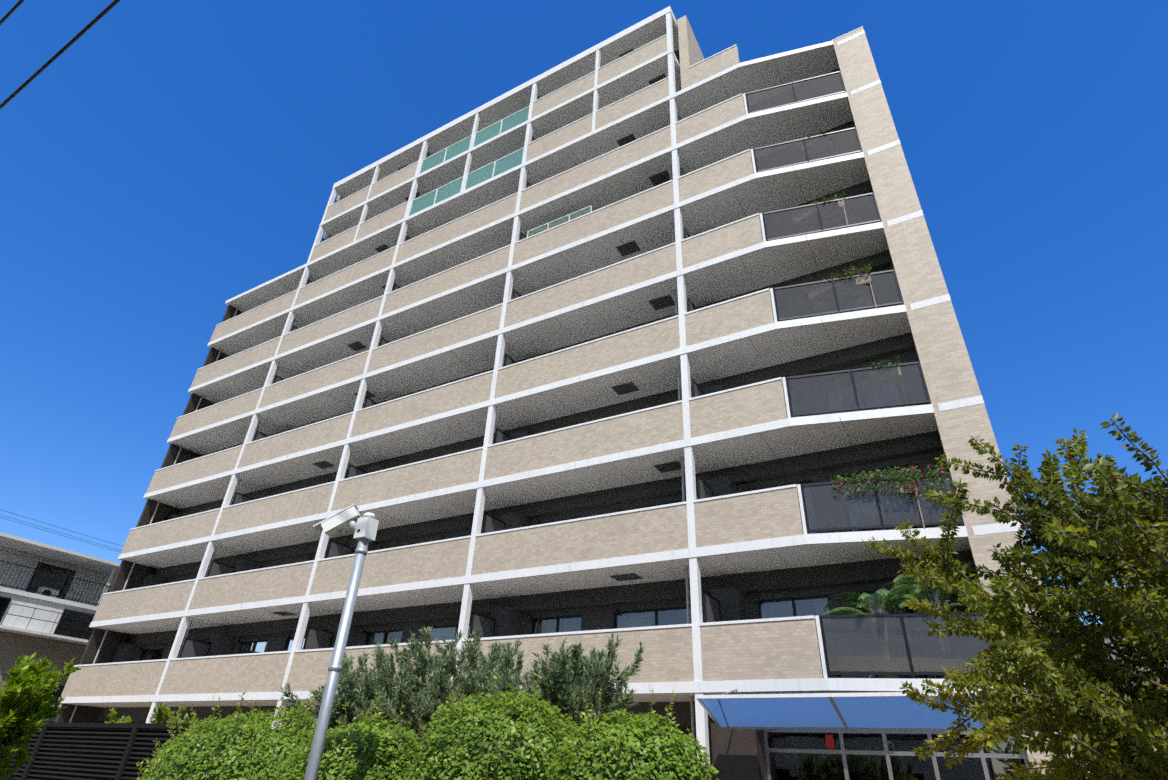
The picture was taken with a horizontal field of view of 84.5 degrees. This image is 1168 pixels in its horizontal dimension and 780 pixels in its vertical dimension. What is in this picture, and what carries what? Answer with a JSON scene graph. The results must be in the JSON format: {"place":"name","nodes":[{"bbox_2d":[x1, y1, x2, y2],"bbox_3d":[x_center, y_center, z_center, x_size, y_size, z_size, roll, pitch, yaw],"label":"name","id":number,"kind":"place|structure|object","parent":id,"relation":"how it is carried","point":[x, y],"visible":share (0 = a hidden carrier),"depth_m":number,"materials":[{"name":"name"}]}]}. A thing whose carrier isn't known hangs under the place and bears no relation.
{"place":"outdoors","nodes":[
{"label":"outdoors","id":0,"kind":"place"},
{"bbox_2d":[0,532,119,720],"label":"neighbour walls","id":1,"kind":"structure","parent":0,"point":[19,625],"depth_m":32.43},
{"bbox_2d":[0,631,86,688],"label":"wall","id":2,"kind":"structure","parent":1,"relation":"attached to","point":[15,646],"depth_m":30.78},
{"bbox_2d":[0,564,93,701],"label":"window","id":3,"kind":"structure","parent":1,"relation":"in","point":[69,631],"depth_m":32.72,"materials":[{"name":"black glass"}]},
{"bbox_2d":[36,587,59,597],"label":"neighbour ac units","id":4,"kind":"object","parent":1,"relation":"on","point":[50,589],"visible":0.18,"depth_m":32.67},
{"bbox_2d":[0,560,110,704],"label":"railing","id":5,"kind":"object","parent":1,"relation":"attached to","point":[46,592],"visible":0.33,"depth_m":31.74,"materials":[{"name":"black metal"}]},
{"bbox_2d":[0,0,1167,624],"label":"sky","id":6,"kind":"structure","parent":0,"point":[179,159],"materials":[{"name":"blue"}]},
{"label":"ground","id":7,"kind":"structure","parent":0,"visible":0},
{"bbox_2d":[55,6,1089,779],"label":"apartment block","id":8,"kind":"structure","parent":7,"relation":"on","point":[577,350],"depth_m":20.28,"materials":[{"name":"beige tile"}]},
{"bbox_2d":[801,128,830,153],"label":"balcony plant","id":9,"kind":"object","parent":8,"relation":"attached to","point":[819,133],"visible":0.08,"depth_m":20.13,"materials":[{"name":"green plant"}]},
{"bbox_2d":[806,190,848,226],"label":"balcony plant","id":10,"kind":"object","parent":8,"relation":"attached to","point":[841,203],"visible":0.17,"depth_m":18.54,"materials":[{"name":"green plant"}]},
{"bbox_2d":[804,263,876,316],"bbox_3d":[6.856,-2.539,17.186,1.897,1.531,0.679,-15,-35,26],"label":"balcony plant","id":11,"kind":"object","parent":8,"relation":"attached to","point":[863,279],"visible":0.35,"depth_m":17.03,"materials":[{"name":"green plant"}]},
{"bbox_2d":[830,461,924,531],"bbox_3d":[6.499,2.412,14.132,1.893,1.477,0.828,-15,-35,26],"label":"balcony plant","id":12,"kind":"object","parent":8,"relation":"on","point":[900,486],"visible":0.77,"depth_m":14.06,"materials":[{"name":"green plant"}]},
{"bbox_2d":[823,584,940,677],"bbox_3d":[6.268,5.056,13.302,2.062,1.876,2.346,13,-32,-16],"label":"balcony palm","id":13,"kind":"object","parent":8,"relation":"on","point":[864,604],"visible":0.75,"depth_m":13.47,"materials":[{"name":"green plant"}]},
{"bbox_2d":[864,356,907,408],"bbox_3d":[7.300,-0.097,15.450,0.864,1.398,0.672,-15,-35,26],"label":"balcony plant","id":14,"kind":"object","parent":8,"relation":"attached to","point":[898,369],"visible":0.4,"depth_m":15.51,"materials":[{"name":"green plant"}]},
{"bbox_2d":[900,464,957,527],"bbox_3d":[7.483,2.320,13.838,1.016,1.414,0.797,-15,-35,26],"label":"balcony plant","id":15,"kind":"object","parent":8,"relation":"on","point":[938,477],"visible":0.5,"depth_m":13.81,"materials":[{"name":"green plant"}]},
{"bbox_2d":[873,570,989,678],"bbox_3d":[7.228,4.797,12.960,2.077,2.047,2.235,-1,-31,6],"label":"balcony palm","id":16,"kind":"object","parent":8,"relation":"on","point":[945,596],"visible":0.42,"depth_m":13.13,"materials":[{"name":"green plant"}]},
{"bbox_2d":[1101,632,1165,773],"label":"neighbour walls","id":17,"kind":"structure","parent":7,"relation":"on","point":[1113,656],"depth_m":28.62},
{"label":"planter soil","id":18,"kind":"structure","parent":0,"visible":0},
{"bbox_2d":[0,652,80,779],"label":"tree","id":19,"kind":"object","parent":18,"relation":"on","point":[26,713],"visible":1,"depth_m":6.40,"materials":[{"name":"green plant"}]},
{"bbox_2d":[136,690,340,779],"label":"hedge bush","id":20,"kind":"object","parent":18,"relation":"on","point":[243,755],"visible":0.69,"depth_m":5.19,"materials":[{"name":"green plant"}]},
{"bbox_2d":[304,504,378,779],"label":"cctv pole","id":21,"kind":"object","parent":18,"relation":"on","point":[365,527],"visible":1,"depth_m":4.07,"materials":[{"name":"metal"}]},
{"bbox_2d":[262,695,429,779],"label":"hedge bush","id":22,"kind":"object","parent":18,"relation":"on","point":[372,752],"visible":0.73,"depth_m":4.62,"materials":[{"name":"green plant"}]},
{"bbox_2d":[276,648,451,745],"bbox_3d":[-2.081,3.702,6.396,1.768,2.123,1.568,0,-31,4],"label":"tall shrub","id":23,"kind":"object","parent":18,"relation":"on","point":[356,692],"visible":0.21,"depth_m":6.30,"materials":[{"name":"green plant"}]},
{"bbox_2d":[374,626,551,765],"bbox_3d":[-1.191,3.440,6.013,1.625,2.246,1.716,-15,-35,26],"label":"tall shrub","id":24,"kind":"object","parent":18,"relation":"on","point":[435,677],"visible":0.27,"depth_m":6.09,"materials":[{"name":"green plant"}]},
{"bbox_2d":[400,669,584,779],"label":"hedge bush","id":25,"kind":"object","parent":18,"relation":"on","point":[493,742],"visible":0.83,"depth_m":4.20,"materials":[{"name":"green plant"}]},
{"bbox_2d":[461,632,644,760],"bbox_3d":[-0.254,3.210,5.386,1.751,2.076,1.730,19,-35,-25],"label":"tall shrub","id":26,"kind":"object","parent":18,"relation":"on","point":[561,693],"visible":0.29,"depth_m":5.43,"materials":[{"name":"green plant"}]},
{"bbox_2d":[535,689,718,779],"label":"hedge bush","id":27,"kind":"object","parent":18,"relation":"on","point":[617,751],"visible":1,"depth_m":3.75,"materials":[{"name":"green plant"}]},
{"bbox_2d":[867,412,1167,779],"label":"tree","id":28,"kind":"object","parent":18,"relation":"on","point":[1079,683],"visible":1,"depth_m":3.18,"materials":[{"name":"green plant"}]},
{"label":"forecourt paving","id":29,"kind":"structure","parent":0,"visible":0},
{"bbox_2d":[3,721,251,779],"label":"screen fence","id":30,"kind":"object","parent":29,"relation":"on","point":[85,751],"visible":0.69,"depth_m":7.48,"materials":[{"name":"brown metal"}]},
{"bbox_2d":[104,702,199,723],"bbox_3d":[-6.208,5.320,8.665,1.714,2.101,1.374,0,-31,4],"label":"shrub","id":31,"kind":"object","parent":29,"relation":"on","point":[160,717],"visible":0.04,"depth_m":9.16,"materials":[{"name":"green plant"}]},
{"label":"road","id":32,"kind":"structure","parent":0,"visible":0},
{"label":"corner utility pole","id":33,"kind":"object","parent":32,"relation":"on","visible":0},
{"bbox_2d":[0,0,123,575],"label":"overhead wires","id":34,"kind":"object","parent":33,"relation":"attached to","point":[108,8],"visible":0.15,"depth_m":5.89,"materials":[{"name":"black"}]}
]}

